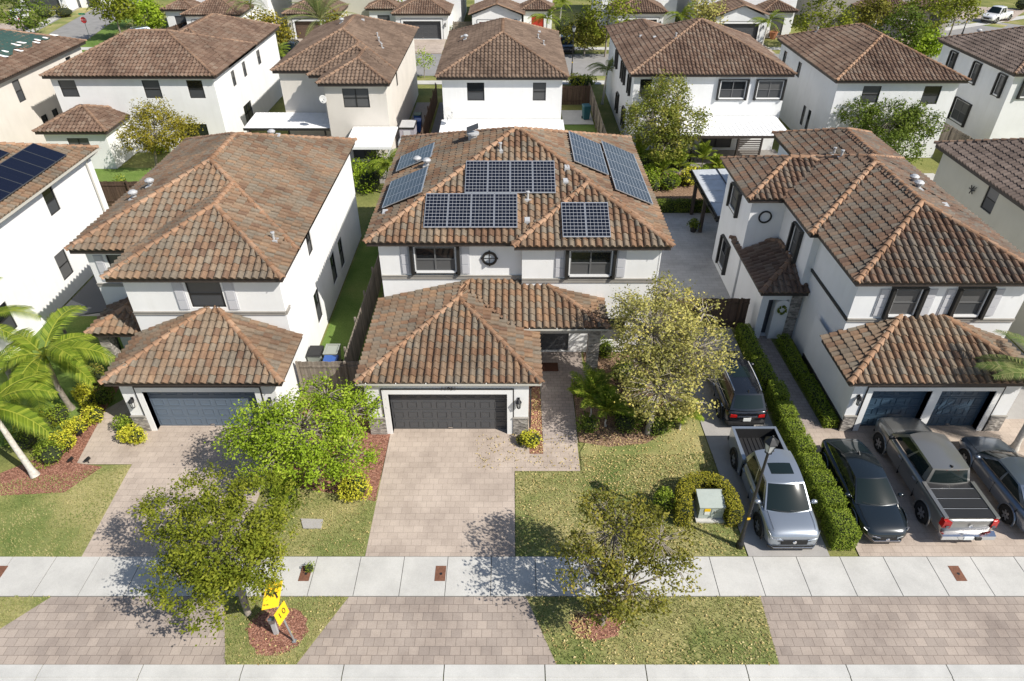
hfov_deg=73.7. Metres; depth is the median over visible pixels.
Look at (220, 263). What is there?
house
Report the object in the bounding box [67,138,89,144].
window
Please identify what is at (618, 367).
shrub
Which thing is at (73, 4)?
house
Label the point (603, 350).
shrub
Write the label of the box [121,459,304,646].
tree
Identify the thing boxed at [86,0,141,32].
tree
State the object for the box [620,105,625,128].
window
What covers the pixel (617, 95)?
window
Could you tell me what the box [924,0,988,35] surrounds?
tree
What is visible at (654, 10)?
house
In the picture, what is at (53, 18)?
pavement
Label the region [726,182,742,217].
window
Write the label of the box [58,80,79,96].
window
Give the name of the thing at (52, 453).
shrub
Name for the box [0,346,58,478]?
palm tree
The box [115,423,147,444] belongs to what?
shrub
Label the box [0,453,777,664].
grass
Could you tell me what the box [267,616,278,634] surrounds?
marker post
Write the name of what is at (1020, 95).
window
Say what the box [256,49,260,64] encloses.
window
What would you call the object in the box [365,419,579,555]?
driveway
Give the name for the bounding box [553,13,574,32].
shrub
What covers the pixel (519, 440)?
shrub
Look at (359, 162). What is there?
shrub
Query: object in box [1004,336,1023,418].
side yard
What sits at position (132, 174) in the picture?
lawn
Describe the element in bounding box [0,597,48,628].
verge
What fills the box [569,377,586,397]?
shrub
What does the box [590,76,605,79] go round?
lawn
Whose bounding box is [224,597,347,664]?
verge
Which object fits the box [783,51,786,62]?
window
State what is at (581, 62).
back street
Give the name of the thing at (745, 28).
garage door
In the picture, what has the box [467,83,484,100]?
window
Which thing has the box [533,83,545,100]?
window
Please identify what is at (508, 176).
solar array
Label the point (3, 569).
meter lid
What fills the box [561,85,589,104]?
fence
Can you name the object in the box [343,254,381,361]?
fence
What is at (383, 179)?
patio
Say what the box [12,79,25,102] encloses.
window
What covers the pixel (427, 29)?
garage door
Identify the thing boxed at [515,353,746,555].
lawn
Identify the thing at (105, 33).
lawn
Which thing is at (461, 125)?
patio cover
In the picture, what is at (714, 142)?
window
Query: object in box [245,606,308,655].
mulch
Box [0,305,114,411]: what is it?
palm tree
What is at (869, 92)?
window
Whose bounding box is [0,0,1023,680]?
ground
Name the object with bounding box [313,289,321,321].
window
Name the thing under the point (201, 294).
window
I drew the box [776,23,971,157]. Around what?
house
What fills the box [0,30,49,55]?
roof tarp
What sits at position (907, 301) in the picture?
window
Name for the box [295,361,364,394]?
fence
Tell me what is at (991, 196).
window
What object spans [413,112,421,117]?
wheelie bin
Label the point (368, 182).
shrub
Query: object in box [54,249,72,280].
window
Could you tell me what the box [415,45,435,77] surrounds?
tree
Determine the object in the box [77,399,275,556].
driveway
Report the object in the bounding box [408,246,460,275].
window
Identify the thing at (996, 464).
sedan
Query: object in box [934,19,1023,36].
side road
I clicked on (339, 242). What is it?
window
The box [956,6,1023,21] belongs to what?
driveway
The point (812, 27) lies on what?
fence
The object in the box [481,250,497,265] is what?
round window
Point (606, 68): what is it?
palm tree
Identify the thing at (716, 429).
driveway
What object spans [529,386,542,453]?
mulch
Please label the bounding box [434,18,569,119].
house
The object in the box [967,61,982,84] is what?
window
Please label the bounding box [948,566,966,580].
meter lid
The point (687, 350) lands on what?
tree
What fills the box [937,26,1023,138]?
house
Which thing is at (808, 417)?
side walk
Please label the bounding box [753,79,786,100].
window
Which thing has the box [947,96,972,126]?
window
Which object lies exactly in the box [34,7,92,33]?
lawn
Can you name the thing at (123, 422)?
shrub
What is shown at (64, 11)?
shrub
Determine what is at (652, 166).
shrub
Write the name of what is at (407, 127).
garden shed
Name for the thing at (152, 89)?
window
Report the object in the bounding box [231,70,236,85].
window
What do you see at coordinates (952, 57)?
window
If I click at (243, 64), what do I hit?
window
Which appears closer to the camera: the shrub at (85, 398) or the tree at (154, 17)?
the shrub at (85, 398)
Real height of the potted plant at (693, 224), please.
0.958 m
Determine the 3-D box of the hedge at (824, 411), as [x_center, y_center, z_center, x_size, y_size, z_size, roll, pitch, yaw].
[13.526,1.676,31.503,0.827,0.654,6.380,0,36,0]
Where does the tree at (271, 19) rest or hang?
on the ground at (366, 206)
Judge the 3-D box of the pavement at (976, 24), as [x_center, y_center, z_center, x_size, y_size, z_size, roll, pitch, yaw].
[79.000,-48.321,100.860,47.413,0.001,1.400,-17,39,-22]
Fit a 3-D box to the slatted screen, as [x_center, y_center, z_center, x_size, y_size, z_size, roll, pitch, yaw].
[17.700,-13.940,51.342,1.840,2.600,0.140,0,36,0]
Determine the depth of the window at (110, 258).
30.21 m
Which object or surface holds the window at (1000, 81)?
in the house at (988, 102)
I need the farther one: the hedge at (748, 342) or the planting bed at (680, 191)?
the planting bed at (680, 191)
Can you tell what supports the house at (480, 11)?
on the ground at (366, 206)
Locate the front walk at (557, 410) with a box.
[540,352,583,442]
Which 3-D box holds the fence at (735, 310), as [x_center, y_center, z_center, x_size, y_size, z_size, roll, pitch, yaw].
[9.275,-1.368,34.650,5.350,1.880,0.152,0,36,0]
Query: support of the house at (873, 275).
on the ground at (366, 206)
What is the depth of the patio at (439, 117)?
62.08 m
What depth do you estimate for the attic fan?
34.80 m
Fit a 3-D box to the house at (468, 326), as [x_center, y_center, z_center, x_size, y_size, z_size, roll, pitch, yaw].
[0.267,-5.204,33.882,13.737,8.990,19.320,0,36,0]
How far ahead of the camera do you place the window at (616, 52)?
60.68 m
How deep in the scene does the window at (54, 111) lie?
57.43 m
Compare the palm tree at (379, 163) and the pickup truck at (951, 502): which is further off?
the palm tree at (379, 163)
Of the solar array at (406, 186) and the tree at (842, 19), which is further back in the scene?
the tree at (842, 19)
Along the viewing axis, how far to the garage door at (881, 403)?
28.64 m
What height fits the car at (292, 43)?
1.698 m
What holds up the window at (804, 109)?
in the house at (835, 66)
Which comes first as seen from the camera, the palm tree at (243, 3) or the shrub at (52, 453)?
the shrub at (52, 453)
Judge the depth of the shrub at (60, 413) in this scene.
29.11 m
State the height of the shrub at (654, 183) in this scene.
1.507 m
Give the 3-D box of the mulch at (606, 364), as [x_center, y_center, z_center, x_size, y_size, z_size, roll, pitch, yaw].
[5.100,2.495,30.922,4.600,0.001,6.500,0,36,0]
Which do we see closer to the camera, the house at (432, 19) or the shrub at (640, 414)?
the shrub at (640, 414)
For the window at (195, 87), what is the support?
in the house at (214, 73)
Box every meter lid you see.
[0,566,7,576]
[298,566,310,580]
[301,518,322,528]
[434,566,445,580]
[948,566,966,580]
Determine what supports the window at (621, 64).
in the house at (727, 71)
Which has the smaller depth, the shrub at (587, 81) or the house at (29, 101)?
the house at (29, 101)
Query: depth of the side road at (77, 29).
93.69 m
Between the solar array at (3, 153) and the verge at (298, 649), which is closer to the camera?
the verge at (298, 649)
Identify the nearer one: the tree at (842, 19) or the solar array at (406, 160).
the solar array at (406, 160)
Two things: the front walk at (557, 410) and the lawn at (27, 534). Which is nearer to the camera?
the lawn at (27, 534)
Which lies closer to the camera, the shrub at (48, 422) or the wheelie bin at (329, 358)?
the shrub at (48, 422)
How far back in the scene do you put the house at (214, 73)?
53.02 m
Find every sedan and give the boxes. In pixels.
[819,438,908,542]
[958,436,1023,531]
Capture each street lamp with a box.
[570,25,575,77]
[735,435,778,549]
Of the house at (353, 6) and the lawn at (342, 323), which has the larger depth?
the house at (353, 6)
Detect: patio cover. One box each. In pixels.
[243,112,329,135]
[349,127,397,155]
[439,119,564,132]
[654,116,786,164]
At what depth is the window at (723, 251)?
38.73 m
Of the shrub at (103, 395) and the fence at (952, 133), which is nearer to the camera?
the shrub at (103, 395)
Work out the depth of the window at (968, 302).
28.26 m
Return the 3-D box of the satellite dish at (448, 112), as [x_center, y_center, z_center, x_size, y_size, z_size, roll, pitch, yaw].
[-4.802,-17.077,52.172,0.671,1.404,0.742,0,36,0]
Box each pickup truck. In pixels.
[727,426,819,548]
[872,417,1000,540]
[980,5,1013,23]
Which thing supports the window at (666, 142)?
in the house at (727, 71)
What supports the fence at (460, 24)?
on the ground at (366, 206)
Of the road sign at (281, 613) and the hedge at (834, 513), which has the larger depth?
the hedge at (834, 513)
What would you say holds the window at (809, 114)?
in the house at (835, 66)
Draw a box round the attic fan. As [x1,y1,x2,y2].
[467,123,478,139]
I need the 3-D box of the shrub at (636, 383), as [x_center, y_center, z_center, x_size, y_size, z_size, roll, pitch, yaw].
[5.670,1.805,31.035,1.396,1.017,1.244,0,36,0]
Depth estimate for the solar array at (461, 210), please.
30.70 m
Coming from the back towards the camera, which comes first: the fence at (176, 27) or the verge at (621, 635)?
the fence at (176, 27)
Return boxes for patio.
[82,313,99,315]
[351,161,391,182]
[411,102,429,133]
[431,102,443,132]
[561,110,593,123]
[653,149,777,172]
[655,213,769,318]
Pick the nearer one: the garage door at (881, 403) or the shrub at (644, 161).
the garage door at (881, 403)
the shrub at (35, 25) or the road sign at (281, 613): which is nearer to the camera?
the road sign at (281, 613)
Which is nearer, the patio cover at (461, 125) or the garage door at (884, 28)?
the patio cover at (461, 125)
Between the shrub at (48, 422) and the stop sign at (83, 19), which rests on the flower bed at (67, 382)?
the shrub at (48, 422)
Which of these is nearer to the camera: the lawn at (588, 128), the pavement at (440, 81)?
the lawn at (588, 128)
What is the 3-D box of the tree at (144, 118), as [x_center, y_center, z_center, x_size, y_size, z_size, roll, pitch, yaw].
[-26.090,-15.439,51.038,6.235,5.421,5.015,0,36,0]
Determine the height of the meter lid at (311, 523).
0.050 m
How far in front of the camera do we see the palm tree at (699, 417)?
28.31 m
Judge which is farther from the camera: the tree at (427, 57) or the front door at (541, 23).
the front door at (541, 23)
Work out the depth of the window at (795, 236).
33.13 m
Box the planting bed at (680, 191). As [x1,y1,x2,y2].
[654,173,702,199]
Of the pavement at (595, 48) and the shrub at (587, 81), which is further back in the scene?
the pavement at (595, 48)
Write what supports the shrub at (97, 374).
on the mulch at (59, 468)
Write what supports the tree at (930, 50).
on the back street
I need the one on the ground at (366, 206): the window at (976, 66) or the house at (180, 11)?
the house at (180, 11)
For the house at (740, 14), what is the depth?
86.10 m
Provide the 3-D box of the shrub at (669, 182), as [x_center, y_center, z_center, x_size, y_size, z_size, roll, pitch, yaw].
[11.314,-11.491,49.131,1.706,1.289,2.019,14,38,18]
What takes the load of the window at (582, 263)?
in the house at (468, 326)
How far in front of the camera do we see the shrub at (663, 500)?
25.26 m
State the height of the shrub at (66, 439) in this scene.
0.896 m
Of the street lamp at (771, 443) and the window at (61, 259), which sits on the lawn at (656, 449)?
the street lamp at (771, 443)
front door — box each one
[174,16,185,23]
[377,15,389,20]
[531,16,543,26]
[540,334,568,349]
[768,17,784,36]
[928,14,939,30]
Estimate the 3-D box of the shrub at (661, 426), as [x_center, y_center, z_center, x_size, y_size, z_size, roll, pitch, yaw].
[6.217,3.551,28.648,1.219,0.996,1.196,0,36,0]
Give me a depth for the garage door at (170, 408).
28.67 m
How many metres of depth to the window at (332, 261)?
37.02 m
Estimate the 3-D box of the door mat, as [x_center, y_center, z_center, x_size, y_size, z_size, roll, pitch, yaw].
[1.600,1.263,32.592,1.200,0.018,0.650,0,36,0]
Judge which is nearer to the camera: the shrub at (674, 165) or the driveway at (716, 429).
the driveway at (716, 429)
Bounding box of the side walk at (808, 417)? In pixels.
[757,336,822,427]
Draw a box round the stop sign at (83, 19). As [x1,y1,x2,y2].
[78,13,89,37]
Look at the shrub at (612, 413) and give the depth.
29.46 m
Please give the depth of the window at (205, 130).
54.48 m
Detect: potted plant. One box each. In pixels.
[686,217,699,232]
[768,24,779,38]
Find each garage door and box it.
[28,0,59,9]
[147,392,258,425]
[295,21,326,38]
[389,394,506,428]
[403,21,441,38]
[722,24,757,38]
[860,391,926,425]
[875,20,908,37]
[926,391,989,425]
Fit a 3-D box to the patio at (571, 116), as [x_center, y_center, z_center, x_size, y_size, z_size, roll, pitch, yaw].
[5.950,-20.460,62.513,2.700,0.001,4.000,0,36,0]
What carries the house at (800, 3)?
on the ground at (366, 206)
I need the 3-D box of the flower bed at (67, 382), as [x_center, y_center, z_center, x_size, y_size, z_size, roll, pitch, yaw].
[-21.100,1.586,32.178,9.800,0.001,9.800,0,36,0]
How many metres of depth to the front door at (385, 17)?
88.29 m
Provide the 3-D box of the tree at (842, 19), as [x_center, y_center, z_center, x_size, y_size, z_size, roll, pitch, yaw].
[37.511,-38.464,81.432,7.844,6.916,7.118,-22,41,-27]
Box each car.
[8,9,28,23]
[129,26,151,28]
[280,39,298,58]
[560,33,574,52]
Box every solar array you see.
[0,143,66,201]
[0,150,9,158]
[382,166,427,207]
[396,142,434,171]
[423,193,518,227]
[464,161,556,192]
[561,202,610,237]
[568,131,608,174]
[601,140,652,204]
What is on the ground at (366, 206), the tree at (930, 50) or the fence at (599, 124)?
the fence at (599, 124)
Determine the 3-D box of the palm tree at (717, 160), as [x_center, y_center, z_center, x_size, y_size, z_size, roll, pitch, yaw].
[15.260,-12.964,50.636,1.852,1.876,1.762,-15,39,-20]
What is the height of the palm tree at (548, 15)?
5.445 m
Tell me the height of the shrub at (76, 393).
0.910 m
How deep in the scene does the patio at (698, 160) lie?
54.97 m
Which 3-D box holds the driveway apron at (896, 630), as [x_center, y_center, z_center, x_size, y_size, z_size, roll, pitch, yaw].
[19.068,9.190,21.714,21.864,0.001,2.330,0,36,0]
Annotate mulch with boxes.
[0,384,118,494]
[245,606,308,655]
[275,397,389,500]
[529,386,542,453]
[569,611,625,642]
[573,352,671,446]
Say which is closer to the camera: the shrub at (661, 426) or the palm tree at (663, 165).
the shrub at (661, 426)
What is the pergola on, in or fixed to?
on the patio at (687, 258)
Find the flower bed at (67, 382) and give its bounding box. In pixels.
[0,316,123,447]
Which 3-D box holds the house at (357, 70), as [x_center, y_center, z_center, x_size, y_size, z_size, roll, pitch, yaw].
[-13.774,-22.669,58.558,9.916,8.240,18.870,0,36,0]
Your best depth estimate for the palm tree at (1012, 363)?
26.38 m
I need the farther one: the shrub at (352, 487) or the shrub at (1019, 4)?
the shrub at (1019, 4)
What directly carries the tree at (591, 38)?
on the back street
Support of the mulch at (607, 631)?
on the verge at (621, 635)
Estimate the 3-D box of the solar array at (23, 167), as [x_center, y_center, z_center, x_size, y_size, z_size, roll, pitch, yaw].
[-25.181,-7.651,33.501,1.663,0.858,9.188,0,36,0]
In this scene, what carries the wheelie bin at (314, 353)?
on the lawn at (342, 323)
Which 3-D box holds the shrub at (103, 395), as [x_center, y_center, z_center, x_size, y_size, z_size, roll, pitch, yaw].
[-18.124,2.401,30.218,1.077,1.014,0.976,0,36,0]
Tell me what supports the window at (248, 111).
in the house at (214, 73)
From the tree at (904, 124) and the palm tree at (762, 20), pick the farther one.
the palm tree at (762, 20)
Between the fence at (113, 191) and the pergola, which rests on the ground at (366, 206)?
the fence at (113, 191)
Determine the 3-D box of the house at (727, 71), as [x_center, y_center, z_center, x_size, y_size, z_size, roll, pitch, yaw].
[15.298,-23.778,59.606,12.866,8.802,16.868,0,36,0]
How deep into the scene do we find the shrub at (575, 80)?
69.88 m
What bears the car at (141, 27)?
on the ground at (366, 206)
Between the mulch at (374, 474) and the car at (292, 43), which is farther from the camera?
the car at (292, 43)
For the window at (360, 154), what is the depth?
53.51 m
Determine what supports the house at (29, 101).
on the ground at (366, 206)
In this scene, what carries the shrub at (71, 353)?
on the flower bed at (67, 382)
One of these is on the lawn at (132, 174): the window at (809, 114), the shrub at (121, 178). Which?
the shrub at (121, 178)
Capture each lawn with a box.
[0,464,131,556]
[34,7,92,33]
[80,14,131,51]
[95,168,151,181]
[272,480,380,555]
[322,207,383,380]
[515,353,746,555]
[564,125,595,132]
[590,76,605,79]
[968,21,1007,27]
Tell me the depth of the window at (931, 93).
51.63 m
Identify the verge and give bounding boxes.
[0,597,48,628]
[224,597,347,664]
[527,597,778,664]
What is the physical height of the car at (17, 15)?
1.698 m
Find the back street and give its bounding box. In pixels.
[415,54,939,75]
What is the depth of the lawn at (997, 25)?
94.15 m
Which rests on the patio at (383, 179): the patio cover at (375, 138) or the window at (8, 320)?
the patio cover at (375, 138)
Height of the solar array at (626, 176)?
0.967 m
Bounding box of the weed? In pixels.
[304,561,314,572]
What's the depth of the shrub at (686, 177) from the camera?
49.44 m
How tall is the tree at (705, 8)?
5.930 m
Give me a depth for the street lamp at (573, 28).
71.15 m
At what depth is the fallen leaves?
25.68 m
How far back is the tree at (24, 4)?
85.89 m
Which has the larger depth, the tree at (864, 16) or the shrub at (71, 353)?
the tree at (864, 16)
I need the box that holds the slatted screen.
[735,138,763,155]
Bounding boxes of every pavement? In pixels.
[0,557,1023,595]
[25,8,76,31]
[81,47,941,49]
[417,80,604,83]
[945,15,1023,30]
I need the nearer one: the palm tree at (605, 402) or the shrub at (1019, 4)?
the palm tree at (605, 402)
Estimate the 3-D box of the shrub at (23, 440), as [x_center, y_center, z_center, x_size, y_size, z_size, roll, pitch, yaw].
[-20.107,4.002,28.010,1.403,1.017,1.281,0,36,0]
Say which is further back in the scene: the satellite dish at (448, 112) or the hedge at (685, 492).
the satellite dish at (448, 112)
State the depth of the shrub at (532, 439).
28.08 m
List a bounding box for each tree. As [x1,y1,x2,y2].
[0,0,51,31]
[0,278,41,378]
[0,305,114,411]
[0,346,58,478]
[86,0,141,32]
[109,0,156,14]
[114,96,204,165]
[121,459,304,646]
[125,0,168,28]
[204,368,382,495]
[225,0,268,14]
[243,1,300,45]
[278,0,355,35]
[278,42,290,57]
[317,7,347,24]
[366,148,397,177]
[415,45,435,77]
[527,2,565,28]
[545,483,705,635]
[552,0,572,17]
[556,13,609,55]
[567,361,618,416]
[571,0,641,56]
[582,383,636,426]
[587,58,613,103]
[597,269,744,434]
[616,68,715,164]
[647,150,678,174]
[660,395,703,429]
[663,2,696,20]
[668,144,698,174]
[684,0,727,24]
[688,140,718,166]
[705,153,724,168]
[747,9,786,44]
[789,0,860,31]
[833,93,950,164]
[850,0,893,27]
[870,1,940,48]
[886,0,959,42]
[909,27,945,58]
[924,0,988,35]
[975,329,1023,451]
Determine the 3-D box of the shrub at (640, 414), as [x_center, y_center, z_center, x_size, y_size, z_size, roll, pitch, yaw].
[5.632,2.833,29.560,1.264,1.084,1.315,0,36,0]
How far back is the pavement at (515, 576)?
23.24 m
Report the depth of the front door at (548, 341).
33.35 m
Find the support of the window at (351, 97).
in the house at (357, 70)
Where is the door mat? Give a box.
[540,363,557,370]
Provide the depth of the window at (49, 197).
36.13 m
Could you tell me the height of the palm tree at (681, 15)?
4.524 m
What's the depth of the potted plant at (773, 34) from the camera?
87.17 m
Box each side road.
[33,0,140,38]
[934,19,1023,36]
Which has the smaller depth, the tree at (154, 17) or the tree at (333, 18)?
the tree at (333, 18)
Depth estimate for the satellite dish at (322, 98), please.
50.63 m
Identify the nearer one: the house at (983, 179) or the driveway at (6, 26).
the house at (983, 179)
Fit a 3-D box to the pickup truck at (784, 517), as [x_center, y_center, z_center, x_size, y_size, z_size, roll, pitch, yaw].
[9.800,5.177,25.636,2.240,1.886,5.405,0,36,0]
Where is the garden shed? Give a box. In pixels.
[398,120,416,136]
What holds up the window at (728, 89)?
in the house at (727, 71)
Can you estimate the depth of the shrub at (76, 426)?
28.61 m
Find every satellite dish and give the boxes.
[319,95,326,102]
[444,107,452,124]
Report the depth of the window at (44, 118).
56.07 m
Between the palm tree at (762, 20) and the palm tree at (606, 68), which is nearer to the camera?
the palm tree at (606, 68)
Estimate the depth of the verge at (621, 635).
21.55 m
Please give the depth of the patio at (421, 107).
64.31 m
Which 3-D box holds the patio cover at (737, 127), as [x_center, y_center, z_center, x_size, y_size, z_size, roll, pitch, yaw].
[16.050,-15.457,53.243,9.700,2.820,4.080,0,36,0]
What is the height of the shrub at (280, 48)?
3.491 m
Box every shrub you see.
[3,426,40,451]
[9,409,58,439]
[21,15,40,28]
[28,438,65,468]
[34,6,55,17]
[38,401,70,426]
[45,429,76,448]
[49,4,72,16]
[50,341,85,370]
[60,414,90,434]
[70,381,93,401]
[75,363,104,388]
[77,388,100,408]
[80,402,104,424]
[90,384,115,404]
[110,414,133,431]
[111,174,125,180]
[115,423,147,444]
[151,147,170,153]
[268,473,302,503]
[337,472,372,502]
[351,158,368,180]
[353,161,382,193]
[365,150,389,176]
[516,435,526,445]
[520,429,543,448]
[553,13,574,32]
[566,72,585,86]
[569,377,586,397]
[575,410,599,434]
[578,74,596,85]
[599,336,616,359]
[603,399,625,417]
[610,359,634,380]
[613,406,644,433]
[622,372,646,392]
[630,396,649,418]
[639,151,658,169]
[643,163,661,177]
[645,170,662,191]
[646,413,674,437]
[652,486,677,512]
[658,172,681,190]
[663,403,677,424]
[667,148,696,168]
[679,165,699,185]
[699,164,715,169]
[1013,0,1023,9]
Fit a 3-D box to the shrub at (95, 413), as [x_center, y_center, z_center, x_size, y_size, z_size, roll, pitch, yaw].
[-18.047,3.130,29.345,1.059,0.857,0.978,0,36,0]
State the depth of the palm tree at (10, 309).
29.62 m
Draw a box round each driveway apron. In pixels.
[0,597,224,664]
[296,597,556,664]
[760,597,1023,664]
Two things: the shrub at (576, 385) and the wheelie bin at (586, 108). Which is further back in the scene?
the wheelie bin at (586, 108)
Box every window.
[0,301,17,334]
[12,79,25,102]
[41,114,47,122]
[42,187,59,215]
[51,108,57,116]
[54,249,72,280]
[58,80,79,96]
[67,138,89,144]
[106,255,120,266]
[141,80,162,97]
[179,124,208,139]
[185,282,225,306]
[186,80,205,97]
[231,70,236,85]
[242,61,246,76]
[243,101,252,122]
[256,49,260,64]
[306,233,312,255]
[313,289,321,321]
[330,252,336,283]
[338,237,343,266]
[342,89,369,106]
[353,150,376,158]
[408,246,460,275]
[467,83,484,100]
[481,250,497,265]
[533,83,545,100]
[564,250,617,279]
[600,318,624,338]
[614,49,618,68]
[614,91,619,112]
[619,60,622,80]
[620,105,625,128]
[621,63,625,84]
[626,73,631,95]
[639,79,651,96]
[655,133,676,146]
[700,138,731,146]
[715,79,749,100]
[715,234,730,274]
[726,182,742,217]
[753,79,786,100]
[761,300,772,331]
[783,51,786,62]
[784,221,804,263]
[796,61,801,77]
[800,105,805,124]
[805,110,811,128]
[859,86,881,102]
[881,287,929,319]
[920,86,941,103]
[945,50,958,68]
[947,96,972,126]
[947,287,997,319]
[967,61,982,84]
[980,186,999,213]
[989,72,1008,97]
[1016,80,1023,98]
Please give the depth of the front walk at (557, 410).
30.76 m
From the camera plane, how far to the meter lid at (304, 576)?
23.29 m
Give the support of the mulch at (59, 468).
on the flower bed at (67, 382)
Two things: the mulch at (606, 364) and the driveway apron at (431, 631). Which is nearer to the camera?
the driveway apron at (431, 631)
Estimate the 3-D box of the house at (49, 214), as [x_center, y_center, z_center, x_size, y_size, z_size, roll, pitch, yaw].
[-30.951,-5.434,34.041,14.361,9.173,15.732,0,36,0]
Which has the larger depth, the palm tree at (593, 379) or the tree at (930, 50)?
the tree at (930, 50)
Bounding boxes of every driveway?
[0,23,28,30]
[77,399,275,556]
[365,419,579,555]
[414,39,445,53]
[673,328,829,555]
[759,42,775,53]
[805,419,1023,555]
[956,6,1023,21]
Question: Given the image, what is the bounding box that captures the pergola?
[689,168,728,232]
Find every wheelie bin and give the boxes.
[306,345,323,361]
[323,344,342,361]
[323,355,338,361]
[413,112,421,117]
[414,118,421,131]
[581,103,590,119]
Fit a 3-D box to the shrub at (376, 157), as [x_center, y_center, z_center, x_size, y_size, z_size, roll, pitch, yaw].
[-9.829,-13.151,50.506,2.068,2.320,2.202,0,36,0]
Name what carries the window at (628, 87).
in the house at (727, 71)
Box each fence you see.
[99,181,137,205]
[163,21,186,29]
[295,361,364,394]
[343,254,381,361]
[420,83,437,133]
[453,21,471,29]
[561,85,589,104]
[589,83,605,132]
[655,298,749,329]
[807,24,837,30]
[938,124,973,140]
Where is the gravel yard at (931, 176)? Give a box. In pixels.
[924,173,934,179]
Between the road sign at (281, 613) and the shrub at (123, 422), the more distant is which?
the shrub at (123, 422)
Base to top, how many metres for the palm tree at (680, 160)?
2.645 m
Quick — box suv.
[701,350,767,424]
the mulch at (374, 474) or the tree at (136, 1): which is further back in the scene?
the tree at (136, 1)
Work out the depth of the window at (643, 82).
52.83 m
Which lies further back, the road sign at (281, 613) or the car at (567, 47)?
the car at (567, 47)
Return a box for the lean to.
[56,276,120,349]
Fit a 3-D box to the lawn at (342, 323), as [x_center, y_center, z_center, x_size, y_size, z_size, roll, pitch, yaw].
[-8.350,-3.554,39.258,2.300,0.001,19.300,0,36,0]
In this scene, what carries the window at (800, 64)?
in the house at (835, 66)
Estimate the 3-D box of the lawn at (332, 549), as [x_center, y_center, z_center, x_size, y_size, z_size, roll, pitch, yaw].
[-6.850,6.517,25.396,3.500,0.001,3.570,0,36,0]
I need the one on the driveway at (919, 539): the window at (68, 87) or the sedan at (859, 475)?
the sedan at (859, 475)
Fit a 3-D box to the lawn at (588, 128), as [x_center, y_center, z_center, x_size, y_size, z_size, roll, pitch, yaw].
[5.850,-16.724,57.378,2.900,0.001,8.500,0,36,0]
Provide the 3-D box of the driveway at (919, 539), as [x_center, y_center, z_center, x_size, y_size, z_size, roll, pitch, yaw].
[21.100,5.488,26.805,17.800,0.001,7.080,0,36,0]
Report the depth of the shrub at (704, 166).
49.90 m
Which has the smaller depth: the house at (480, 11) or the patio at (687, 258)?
the patio at (687, 258)
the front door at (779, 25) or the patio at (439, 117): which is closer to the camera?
the patio at (439, 117)
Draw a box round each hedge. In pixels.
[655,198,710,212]
[672,470,744,527]
[734,322,777,391]
[764,379,862,550]
[775,333,839,428]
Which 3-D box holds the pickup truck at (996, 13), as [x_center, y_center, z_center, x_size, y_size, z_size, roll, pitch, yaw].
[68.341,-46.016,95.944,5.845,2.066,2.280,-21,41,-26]
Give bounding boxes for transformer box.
[690,489,725,522]
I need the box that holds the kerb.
[0,665,1023,680]
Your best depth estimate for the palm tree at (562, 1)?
90.16 m
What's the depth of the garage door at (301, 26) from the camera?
86.95 m
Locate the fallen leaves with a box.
[224,388,772,664]
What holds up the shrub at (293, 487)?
on the ground at (366, 206)
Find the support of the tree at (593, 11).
on the back street
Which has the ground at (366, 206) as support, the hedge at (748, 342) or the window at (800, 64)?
the hedge at (748, 342)
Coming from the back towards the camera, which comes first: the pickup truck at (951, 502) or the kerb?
the pickup truck at (951, 502)
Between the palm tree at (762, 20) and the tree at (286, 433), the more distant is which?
the palm tree at (762, 20)
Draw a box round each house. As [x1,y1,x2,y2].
[0,28,86,143]
[0,142,108,369]
[21,0,109,10]
[31,13,282,168]
[63,129,360,430]
[159,0,291,26]
[270,14,418,160]
[281,0,373,38]
[352,126,675,434]
[365,0,466,38]
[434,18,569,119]
[468,0,555,28]
[591,0,676,27]
[605,18,797,149]
[676,0,798,41]
[712,127,1023,430]
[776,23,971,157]
[795,0,949,37]
[933,137,1023,350]
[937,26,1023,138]
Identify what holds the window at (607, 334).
in the house at (468, 326)
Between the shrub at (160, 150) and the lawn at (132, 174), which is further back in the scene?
the shrub at (160, 150)
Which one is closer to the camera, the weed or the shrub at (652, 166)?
the weed
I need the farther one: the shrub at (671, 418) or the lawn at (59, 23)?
the lawn at (59, 23)
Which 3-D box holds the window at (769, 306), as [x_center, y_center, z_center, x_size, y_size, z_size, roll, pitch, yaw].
[12.690,-1.392,34.241,0.480,2.400,0.040,0,36,0]
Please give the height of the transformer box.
0.930 m
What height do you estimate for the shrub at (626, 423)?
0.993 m
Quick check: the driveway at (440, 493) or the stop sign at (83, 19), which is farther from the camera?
the stop sign at (83, 19)
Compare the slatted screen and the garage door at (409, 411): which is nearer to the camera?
the garage door at (409, 411)
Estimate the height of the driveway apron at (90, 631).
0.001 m
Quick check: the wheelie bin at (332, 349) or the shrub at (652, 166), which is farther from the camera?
the shrub at (652, 166)
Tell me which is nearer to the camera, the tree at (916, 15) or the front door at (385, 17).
the tree at (916, 15)
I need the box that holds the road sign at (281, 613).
[262,581,296,642]

